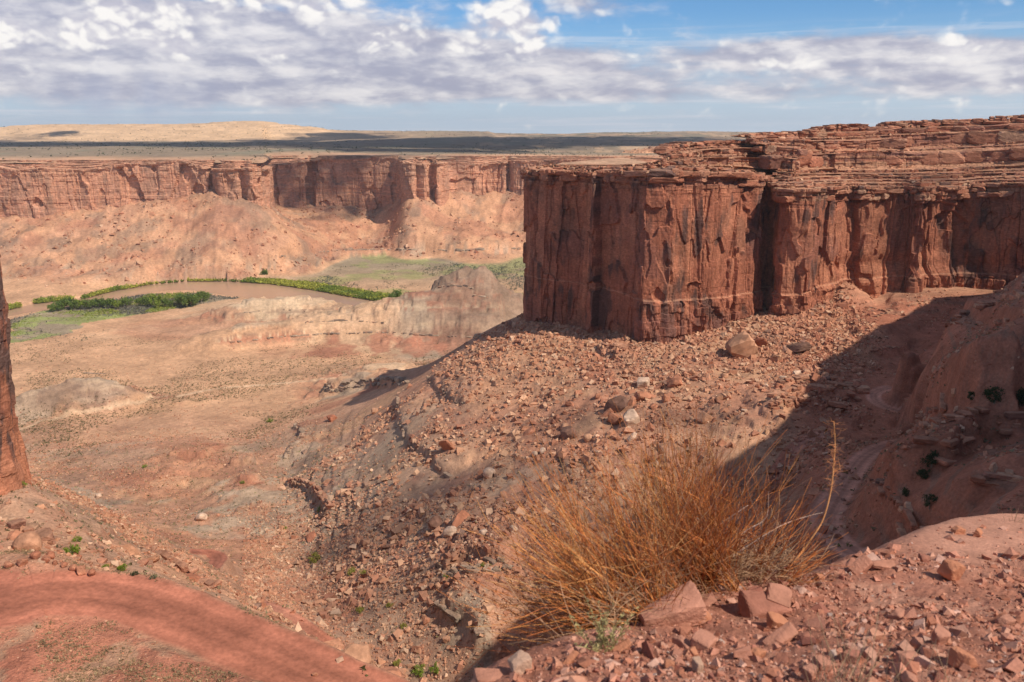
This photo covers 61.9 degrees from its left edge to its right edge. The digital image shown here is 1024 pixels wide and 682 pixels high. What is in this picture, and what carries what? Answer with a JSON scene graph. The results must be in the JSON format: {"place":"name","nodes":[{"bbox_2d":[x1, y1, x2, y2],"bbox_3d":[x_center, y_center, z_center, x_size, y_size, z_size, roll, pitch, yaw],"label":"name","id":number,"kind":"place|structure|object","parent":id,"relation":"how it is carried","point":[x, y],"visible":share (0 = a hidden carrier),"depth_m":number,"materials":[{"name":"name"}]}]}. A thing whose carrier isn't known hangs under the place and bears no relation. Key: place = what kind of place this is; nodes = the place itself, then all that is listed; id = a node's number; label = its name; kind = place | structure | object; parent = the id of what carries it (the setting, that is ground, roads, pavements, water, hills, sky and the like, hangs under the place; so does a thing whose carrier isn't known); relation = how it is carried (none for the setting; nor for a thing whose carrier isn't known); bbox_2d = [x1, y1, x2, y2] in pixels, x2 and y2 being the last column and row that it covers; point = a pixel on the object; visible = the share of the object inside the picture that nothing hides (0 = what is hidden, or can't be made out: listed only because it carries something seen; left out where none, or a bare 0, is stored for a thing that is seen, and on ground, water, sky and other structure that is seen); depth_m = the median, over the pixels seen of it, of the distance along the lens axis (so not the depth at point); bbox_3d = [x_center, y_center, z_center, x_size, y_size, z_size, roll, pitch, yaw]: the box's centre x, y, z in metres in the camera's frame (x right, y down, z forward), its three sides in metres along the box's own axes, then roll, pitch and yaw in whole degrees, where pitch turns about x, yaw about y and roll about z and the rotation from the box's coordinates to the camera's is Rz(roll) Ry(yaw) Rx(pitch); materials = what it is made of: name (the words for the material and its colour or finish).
{"place":"outdoors","nodes":[
{"label":"outdoors","id":0,"kind":"place"},
{"bbox_2d":[0,255,34,495],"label":"tower cliff","id":1,"kind":"structure","parent":0,"point":[14,470],"depth_m":117.93,"materials":[{"name":"stone"}]},
{"bbox_2d":[8,281,370,315],"bbox_3d":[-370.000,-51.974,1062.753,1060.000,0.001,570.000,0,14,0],"label":"river","id":2,"kind":"structure","parent":0,"point":[249,290],"depth_m":1115.09,"materials":[{"name":"liquid"}]},
{"bbox_2d":[0,155,661,218],"bbox_3d":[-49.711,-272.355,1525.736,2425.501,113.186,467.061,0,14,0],"label":"cliff","id":3,"kind":"structure","parent":0,"point":[35,190],"depth_m":1374.37,"materials":[{"name":"stone"}]},
{"bbox_2d":[0,121,755,162],"bbox_3d":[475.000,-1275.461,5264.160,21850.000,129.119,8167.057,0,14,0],"label":"plateau","id":4,"kind":"structure","parent":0,"point":[243,133],"depth_m":3043.17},
{"bbox_2d":[0,122,1023,681],"bbox_3d":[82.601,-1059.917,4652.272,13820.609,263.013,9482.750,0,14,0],"label":"desert scrub","id":5,"kind":"object","parent":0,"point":[128,308],"visible":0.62,"depth_m":529.76,"materials":[{"name":"green plant"}]},
{"bbox_2d":[0,147,1023,681],"bbox_3d":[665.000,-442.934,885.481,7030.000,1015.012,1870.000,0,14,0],"label":"terrain","id":6,"kind":"structure","parent":0,"point":[226,633],"depth_m":382.19,"materials":[{"name":"soil"}]},
{"bbox_2d":[4,561,13,567],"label":"boulder","id":7,"kind":"object","parent":6,"relation":"on","point":[7,564],"visible":1,"depth_m":84.21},
{"bbox_2d":[7,530,22,539],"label":"boulder","id":8,"kind":"object","parent":6,"relation":"on","point":[13,535],"visible":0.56,"depth_m":95.49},
{"bbox_2d":[17,558,27,566],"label":"boulder","id":9,"kind":"object","parent":6,"relation":"on","point":[22,561],"visible":1,"depth_m":84.33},
{"bbox_2d":[12,531,42,550],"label":"boulder","id":10,"kind":"object","parent":6,"relation":"on","point":[28,540],"visible":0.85,"depth_m":90.23,"materials":[{"name":"stone"}]},
{"bbox_2d":[29,551,40,558],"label":"boulder","id":11,"kind":"object","parent":6,"relation":"on","point":[35,555],"visible":1,"depth_m":85.49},
{"bbox_2d":[41,555,50,562],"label":"boulder","id":12,"kind":"object","parent":6,"relation":"on","point":[46,558],"visible":1,"depth_m":85.09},
{"bbox_2d":[47,304,56,311],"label":"cottonwood tree","id":13,"kind":"object","parent":6,"relation":"on","point":[53,307],"visible":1,"depth_m":973.70,"materials":[{"name":"green plant"}]},
{"bbox_2d":[51,301,64,310],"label":"cottonwood tree","id":14,"kind":"object","parent":6,"relation":"on","point":[59,305],"visible":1,"depth_m":980.60,"materials":[{"name":"green plant"}]},
{"bbox_2d":[63,543,80,554],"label":"green bush","id":15,"kind":"object","parent":6,"relation":"on","point":[71,549],"visible":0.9,"depth_m":102.52,"materials":[{"name":"green plant"}]},
{"bbox_2d":[67,298,78,308],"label":"cottonwood tree","id":16,"kind":"object","parent":6,"relation":"on","point":[73,301],"visible":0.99,"depth_m":987.64,"materials":[{"name":"green plant"}]},
{"bbox_2d":[76,565,85,574],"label":"boulder","id":17,"kind":"object","parent":6,"relation":"on","point":[80,569],"visible":1,"depth_m":83.84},
{"bbox_2d":[120,543,139,554],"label":"boulder","id":18,"kind":"object","parent":6,"relation":"on","point":[131,548],"visible":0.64,"depth_m":133.36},
{"bbox_2d":[146,555,159,562],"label":"boulder","id":19,"kind":"object","parent":6,"relation":"on","point":[155,558],"visible":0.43,"depth_m":131.92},
{"bbox_2d":[148,294,161,306],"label":"cottonwood tree","id":20,"kind":"object","parent":6,"relation":"on","point":[157,301],"visible":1,"depth_m":1001.52,"materials":[{"name":"green plant"}]},
{"bbox_2d":[180,292,195,306],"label":"cottonwood tree","id":21,"kind":"object","parent":6,"relation":"on","point":[185,301],"visible":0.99,"depth_m":1000.00,"materials":[{"name":"green plant"}]},
{"bbox_2d":[186,573,200,581],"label":"boulder","id":22,"kind":"object","parent":6,"relation":"on","point":[195,577],"visible":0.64,"depth_m":148.41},
{"bbox_2d":[187,291,200,306],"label":"cottonwood tree","id":23,"kind":"object","parent":6,"relation":"on","point":[193,300],"visible":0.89,"depth_m":1006.22,"materials":[{"name":"green plant"}]},
{"bbox_2d":[8,276,389,309],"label":"willow thicket","id":24,"kind":"object","parent":6,"relation":"on","point":[358,292],"visible":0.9,"depth_m":1116.44,"materials":[{"name":"green plant"}]},
{"bbox_2d":[195,512,207,520],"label":"boulder","id":25,"kind":"object","parent":6,"relation":"on","point":[201,516],"visible":1,"depth_m":381.70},
{"bbox_2d":[197,291,206,301],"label":"cottonwood tree","id":26,"kind":"object","parent":6,"relation":"on","point":[203,293],"visible":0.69,"depth_m":1032.43,"materials":[{"name":"green plant"}]},
{"bbox_2d":[306,531,315,541],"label":"boulder","id":27,"kind":"object","parent":6,"relation":"on","point":[310,536],"visible":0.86,"depth_m":346.95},
{"bbox_2d":[309,552,320,563],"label":"green bush","id":28,"kind":"object","parent":6,"relation":"on","point":[315,555],"visible":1,"depth_m":320.79,"materials":[{"name":"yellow plant"}]},
{"bbox_2d":[327,414,336,421],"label":"boulder","id":29,"kind":"object","parent":6,"relation":"on","point":[331,417],"visible":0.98,"depth_m":527.89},
{"bbox_2d":[343,643,371,663],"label":"boulder","id":30,"kind":"object","parent":6,"relation":"on","point":[360,652],"visible":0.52,"depth_m":86.10,"materials":[{"name":"stone"}]},
{"bbox_2d":[382,666,401,676],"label":"boulder","id":31,"kind":"object","parent":6,"relation":"on","point":[394,670],"visible":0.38,"depth_m":80.01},
{"bbox_2d":[410,662,425,677],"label":"green bush","id":32,"kind":"object","parent":6,"relation":"on","point":[419,672],"visible":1,"depth_m":221.83,"materials":[{"name":"green plant"}]},
{"bbox_2d":[429,661,438,674],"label":"green bush","id":33,"kind":"object","parent":6,"relation":"on","point":[436,670],"visible":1,"depth_m":221.16,"materials":[{"name":"green plant"}]},
{"bbox_2d":[428,515,441,530],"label":"boulder","id":34,"kind":"object","parent":6,"relation":"on","point":[434,522],"visible":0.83,"depth_m":285.02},
{"bbox_2d":[438,440,454,449],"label":"boulder","id":35,"kind":"object","parent":6,"relation":"on","point":[446,445],"visible":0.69,"depth_m":342.81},
{"bbox_2d":[442,526,456,536],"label":"boulder","id":36,"kind":"object","parent":6,"relation":"on","point":[448,531],"visible":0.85,"depth_m":269.32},
{"bbox_2d":[452,510,469,526],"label":"boulder","id":37,"kind":"object","parent":6,"relation":"on","point":[461,516],"visible":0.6,"depth_m":277.40,"materials":[{"name":"stone"}]},
{"bbox_2d":[483,467,495,477],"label":"boulder","id":38,"kind":"object","parent":6,"relation":"on","point":[488,472],"visible":0.99,"depth_m":305.99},
{"bbox_2d":[0,128,1023,681],"bbox_3d":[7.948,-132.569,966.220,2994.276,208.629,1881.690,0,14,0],"label":"rubble","id":39,"kind":"object","parent":6,"relation":"on","point":[812,326],"visible":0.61,"depth_m":328.54,"materials":[{"name":"stone"}]},
{"bbox_2d":[523,426,534,435],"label":"boulder","id":40,"kind":"object","parent":6,"relation":"on","point":[530,431],"visible":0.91,"depth_m":333.57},
{"bbox_2d":[560,425,577,439],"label":"boulder","id":41,"kind":"object","parent":6,"relation":"on","point":[566,432],"visible":0.93,"depth_m":314.62,"materials":[{"name":"stone"}]},
{"bbox_2d":[583,434,592,441],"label":"boulder","id":42,"kind":"object","parent":6,"relation":"on","point":[587,437],"visible":1,"depth_m":308.34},
{"bbox_2d":[600,408,613,418],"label":"boulder","id":43,"kind":"object","parent":6,"relation":"on","point":[605,413],"visible":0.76,"depth_m":321.66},
{"bbox_2d":[608,412,622,424],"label":"boulder","id":44,"kind":"object","parent":6,"relation":"on","point":[613,419],"visible":0.91,"depth_m":315.06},
{"bbox_2d":[604,395,628,412],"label":"boulder","id":45,"kind":"object","parent":6,"relation":"on","point":[619,404],"visible":0.71,"depth_m":322.68,"materials":[{"name":"stone"}]},
{"bbox_2d":[623,409,639,425],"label":"boulder","id":46,"kind":"object","parent":6,"relation":"on","point":[631,417],"visible":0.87,"depth_m":307.03,"materials":[{"name":"stone"}]},
{"bbox_2d":[627,396,636,405],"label":"boulder","id":47,"kind":"object","parent":6,"relation":"on","point":[632,401],"visible":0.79,"depth_m":327.04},
{"bbox_2d":[627,432,636,441],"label":"boulder","id":48,"kind":"object","parent":6,"relation":"on","point":[633,434],"visible":0.82,"depth_m":295.60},
{"bbox_2d":[637,377,649,387],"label":"boulder","id":49,"kind":"object","parent":6,"relation":"on","point":[642,382],"visible":0.98,"depth_m":342.92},
{"bbox_2d":[634,391,655,400],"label":"boulder","id":50,"kind":"object","parent":6,"relation":"on","point":[641,395],"visible":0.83,"depth_m":328.03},
{"bbox_2d":[661,394,670,402],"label":"boulder","id":51,"kind":"object","parent":6,"relation":"on","point":[666,397],"visible":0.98,"depth_m":321.46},
{"bbox_2d":[657,442,684,458],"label":"boulder","id":52,"kind":"object","parent":6,"relation":"on","point":[669,448],"visible":0.51,"depth_m":280.00,"materials":[{"name":"stone"}]},
{"bbox_2d":[666,376,682,387],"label":"boulder","id":53,"kind":"object","parent":6,"relation":"on","point":[674,381],"visible":1,"depth_m":335.38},
{"bbox_2d":[696,411,712,423],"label":"boulder","id":54,"kind":"object","parent":6,"relation":"on","point":[706,417],"visible":0.92,"depth_m":301.13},
{"bbox_2d":[725,331,757,357],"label":"boulder","id":55,"kind":"object","parent":6,"relation":"on","point":[742,345],"visible":0.91,"depth_m":363.85,"materials":[{"name":"stone"}]},
{"bbox_2d":[753,338,767,346],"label":"boulder","id":56,"kind":"object","parent":6,"relation":"on","point":[760,342],"visible":0.49,"depth_m":377.97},
{"bbox_2d":[770,354,780,361],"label":"boulder","id":57,"kind":"object","parent":6,"relation":"on","point":[775,357],"visible":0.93,"depth_m":358.52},
{"bbox_2d":[786,342,810,352],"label":"boulder","id":58,"kind":"object","parent":6,"relation":"on","point":[799,347],"visible":1,"depth_m":364.44,"materials":[{"name":"stone"}]},
{"bbox_2d":[915,467,930,478],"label":"juniper tree","id":59,"kind":"object","parent":6,"relation":"on","point":[922,473],"visible":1,"depth_m":123.59,"materials":[{"name":"green plant"}]},
{"bbox_2d":[920,450,939,467],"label":"juniper tree","id":60,"kind":"object","parent":6,"relation":"on","point":[930,457],"visible":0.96,"depth_m":123.99,"materials":[{"name":"green plant"}]},
{"bbox_2d":[922,493,937,509],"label":"juniper tree","id":61,"kind":"object","parent":6,"relation":"on","point":[929,498],"visible":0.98,"depth_m":111.69,"materials":[{"name":"green plant"}]},
{"bbox_2d":[982,386,1005,403],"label":"juniper tree","id":62,"kind":"object","parent":6,"relation":"on","point":[988,392],"visible":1,"depth_m":133.32,"materials":[{"name":"green plant"}]},
{"bbox_2d":[1016,387,1023,406],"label":"juniper tree","id":63,"kind":"object","parent":6,"relation":"on","point":[1020,395],"visible":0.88,"depth_m":134.36,"materials":[{"name":"green plant"}]},
{"bbox_2d":[0,0,1023,133],"label":"sky","id":64,"kind":"structure","parent":0,"point":[494,66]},
{"bbox_2d":[557,157,646,164],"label":"butte top ground","id":65,"kind":"structure","parent":0,"point":[622,160],"depth_m":501.30,"materials":[{"name":"stone"}]},
{"bbox_2d":[470,513,1023,681],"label":"rocky ground","id":66,"kind":"structure","parent":0,"point":[973,548],"depth_m":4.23,"materials":[{"name":"brown gravel"}]},
{"bbox_2d":[473,668,508,681],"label":"stone","id":67,"kind":"object","parent":66,"relation":"on","point":[487,674],"visible":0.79,"depth_m":3.27,"materials":[{"name":"stone"}]},
{"bbox_2d":[507,650,531,674],"bbox_3d":[0.028,1.239,3.281,0.078,0.076,0.072,-3,16,-23],"label":"stone","id":68,"kind":"object","parent":66,"relation":"on","point":[519,662],"visible":0.95,"depth_m":3.25,"materials":[{"name":"stone"}]},
{"bbox_2d":[563,650,578,663],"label":"stone","id":69,"kind":"object","parent":66,"relation":"on","point":[571,657],"visible":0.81,"depth_m":3.28,"materials":[{"name":"orange stone"}]},
{"bbox_2d":[569,588,639,652],"bbox_3d":[0.376,1.130,3.381,0.285,0.271,0.226,0,14,0],"label":"grey green plant","id":70,"kind":"object","parent":66,"relation":"on","point":[600,630],"visible":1,"depth_m":3.42,"materials":[{"name":"plant"}]},
{"bbox_2d":[612,639,631,652],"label":"stone","id":71,"kind":"object","parent":66,"relation":"on","point":[625,644],"visible":0.89,"depth_m":3.43,"materials":[{"name":"orange stone"}]},
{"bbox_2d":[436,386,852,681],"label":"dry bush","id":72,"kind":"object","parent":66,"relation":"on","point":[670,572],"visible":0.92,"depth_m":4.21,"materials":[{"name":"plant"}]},
{"bbox_2d":[664,658,674,668],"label":"stone","id":73,"kind":"object","parent":66,"relation":"on","point":[668,662],"visible":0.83,"depth_m":3.15,"materials":[{"name":"orange stone"}]},
{"bbox_2d":[637,581,706,626],"bbox_3d":[0.731,1.242,3.963,0.304,0.120,0.198,-14,24,-5],"label":"stone","id":74,"kind":"object","parent":66,"relation":"on","point":[692,608],"visible":0.81,"depth_m":3.88,"materials":[{"name":"stone"}]},
{"bbox_2d":[672,635,690,648],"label":"stone","id":75,"kind":"object","parent":66,"relation":"on","point":[682,641],"visible":0.69,"depth_m":3.52,"materials":[{"name":"stone"}]},
{"bbox_2d":[686,646,698,656],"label":"stone","id":76,"kind":"object","parent":66,"relation":"on","point":[693,650],"visible":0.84,"depth_m":3.34,"materials":[{"name":"orange stone"}]},
{"bbox_2d":[692,656,703,674],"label":"stone","id":77,"kind":"object","parent":66,"relation":"on","point":[697,666],"visible":0.99,"depth_m":3.11,"materials":[{"name":"stone"}]},
{"bbox_2d":[690,629,716,650],"bbox_3d":[0.790,1.232,3.503,0.083,0.068,0.109,24,19,34],"label":"stone","id":78,"kind":"object","parent":66,"relation":"on","point":[702,639],"visible":0.91,"depth_m":3.47,"materials":[{"name":"stone"}]},
{"bbox_2d":[697,611,711,625],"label":"stone","id":79,"kind":"object","parent":66,"relation":"on","point":[708,616],"visible":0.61,"depth_m":3.91,"materials":[{"name":"orange stone"}]},
{"bbox_2d":[711,555,773,583],"bbox_3d":[1.175,1.228,4.595,0.478,0.175,0.191,0,14,0],"label":"dry grass tuft","id":80,"kind":"object","parent":66,"relation":"on","point":[744,574],"visible":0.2,"depth_m":4.60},
{"bbox_2d":[751,647,766,657],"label":"stone","id":81,"kind":"object","parent":66,"relation":"on","point":[759,652],"visible":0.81,"depth_m":3.30,"materials":[{"name":"orange stone"}]},
{"bbox_2d":[738,590,792,618],"bbox_3d":[1.202,1.295,4.098,0.228,0.132,0.149,11,15,-20],"label":"stone","id":82,"kind":"object","parent":66,"relation":"on","point":[752,603],"visible":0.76,"depth_m":4.05,"materials":[{"name":"brown stone"}]},
{"bbox_2d":[766,611,787,628],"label":"stone","id":83,"kind":"object","parent":66,"relation":"on","point":[773,619],"visible":0.69,"depth_m":3.83,"materials":[{"name":"orange stone"}]},
{"bbox_2d":[766,582,791,607],"bbox_3d":[1.282,1.268,4.150,0.118,0.135,0.135,20,36,11],"label":"stone","id":84,"kind":"object","parent":66,"relation":"on","point":[779,594],"visible":0.53,"depth_m":4.11,"materials":[{"name":"stone"}]},
{"bbox_2d":[762,621,797,645],"bbox_3d":[1.121,1.240,3.561,0.154,0.048,0.060,-30,33,-11],"label":"stone","id":85,"kind":"object","parent":66,"relation":"on","point":[787,632],"visible":0.83,"depth_m":3.55,"materials":[{"name":"stone"}]},
{"bbox_2d":[772,652,787,663],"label":"stone","id":86,"kind":"object","parent":66,"relation":"on","point":[779,657],"visible":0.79,"depth_m":3.26,"materials":[{"name":"brown stone"}]},
{"bbox_2d":[797,632,813,639],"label":"stone","id":87,"kind":"object","parent":66,"relation":"on","point":[804,634],"visible":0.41,"depth_m":3.52,"materials":[{"name":"brown stone"}]},
{"bbox_2d":[802,663,817,680],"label":"stone","id":88,"kind":"object","parent":66,"relation":"on","point":[810,671],"visible":0.94,"depth_m":3.00,"materials":[{"name":"stone"}]},
{"bbox_2d":[813,573,824,580],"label":"stone","id":89,"kind":"object","parent":66,"relation":"on","point":[820,576],"visible":0.59,"depth_m":4.75,"materials":[{"name":"orange stone"}]},
{"bbox_2d":[793,420,844,561],"bbox_3d":[1.742,0.888,4.853,0.356,0.902,0.161,-11,18,-39],"label":"dry flower stalk","id":90,"kind":"object","parent":66,"relation":"on","point":[834,465],"visible":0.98,"depth_m":4.87,"materials":[{"name":"plant"}]},
{"bbox_2d":[811,655,834,674],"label":"stone","id":91,"kind":"object","parent":66,"relation":"on","point":[821,659],"visible":0.6,"depth_m":3.06,"materials":[{"name":"stone"}]},
{"bbox_2d":[802,635,862,681],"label":"dry grass tuft","id":92,"kind":"object","parent":66,"relation":"on","point":[833,667],"visible":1,"depth_m":2.83,"materials":[{"name":"plant"}]},
{"bbox_2d":[840,649,859,663],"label":"stone","id":93,"kind":"object","parent":66,"relation":"on","point":[852,653],"visible":0.62,"depth_m":3.16,"materials":[{"name":"brown stone"}]},
{"bbox_2d":[848,554,872,573],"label":"stone","id":94,"kind":"object","parent":66,"relation":"on","point":[863,563],"visible":0.84,"depth_m":4.84,"materials":[{"name":"stone"}]},
{"bbox_2d":[808,595,926,681],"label":"dry grass tuft","id":95,"kind":"object","parent":66,"relation":"on","point":[860,674],"visible":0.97,"depth_m":2.87,"materials":[{"name":"plant"}]},
{"bbox_2d":[872,560,894,569],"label":"stone","id":96,"kind":"object","parent":66,"relation":"on","point":[882,564],"visible":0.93,"depth_m":4.87,"materials":[{"name":"stone"}]},
{"bbox_2d":[888,607,904,619],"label":"stone","id":97,"kind":"object","parent":66,"relation":"on","point":[897,613],"visible":0.66,"depth_m":3.88,"materials":[{"name":"stone"}]},
{"bbox_2d":[895,650,917,662],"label":"stone","id":98,"kind":"object","parent":66,"relation":"on","point":[909,654],"visible":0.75,"depth_m":3.10,"materials":[{"name":"stone"}]},
{"bbox_2d":[901,670,916,681],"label":"stone","id":99,"kind":"object","parent":66,"relation":"on","point":[907,676],"visible":1,"depth_m":2.93,"materials":[{"name":"stone"}]},
{"bbox_2d":[918,553,928,562],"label":"stone","id":100,"kind":"object","parent":66,"relation":"on","point":[923,557],"visible":0.88,"depth_m":5.06,"materials":[{"name":"pink stone"}]},
{"bbox_2d":[886,637,975,681],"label":"dry grass tuft","id":101,"kind":"object","parent":66,"relation":"on","point":[929,666],"visible":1,"depth_m":2.79,"materials":[{"name":"plant"}]},
{"bbox_2d":[932,623,950,644],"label":"stone","id":102,"kind":"object","parent":66,"relation":"on","point":[941,634],"visible":0.85,"depth_m":3.38,"materials":[{"name":"stone"}]},
{"bbox_2d":[937,559,965,580],"bbox_3d":[2.413,1.253,4.685,0.099,0.108,0.087,13,19,-26],"label":"stone","id":103,"kind":"object","parent":66,"relation":"on","point":[950,570],"visible":1,"depth_m":4.66,"materials":[{"name":"orange stone"}]},
{"bbox_2d":[951,525,965,533],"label":"stone","id":104,"kind":"object","parent":66,"relation":"on","point":[956,529],"visible":1,"depth_m":5.76,"materials":[{"name":"orange stone"}]},
{"bbox_2d":[947,646,978,667],"bbox_3d":[1.617,1.140,3.053,0.084,0.077,0.072,2,15,-18],"label":"stone","id":105,"kind":"object","parent":66,"relation":"on","point":[959,656],"visible":0.91,"depth_m":3.03,"materials":[{"name":"orange stone"}]},
{"bbox_2d":[973,528,982,536],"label":"stone","id":106,"kind":"object","parent":66,"relation":"on","point":[978,532],"visible":1,"depth_m":5.70,"materials":[{"name":"orange stone"}]},
{"bbox_2d":[994,614,1015,625],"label":"stone","id":107,"kind":"object","parent":66,"relation":"on","point":[1008,620],"visible":0.84,"depth_m":3.76,"materials":[{"name":"stone"}]},
{"bbox_2d":[520,114,1023,342],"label":"cliff","id":108,"kind":"structure","parent":0,"point":[658,254],"depth_m":428.25,"materials":[{"name":"stone"}]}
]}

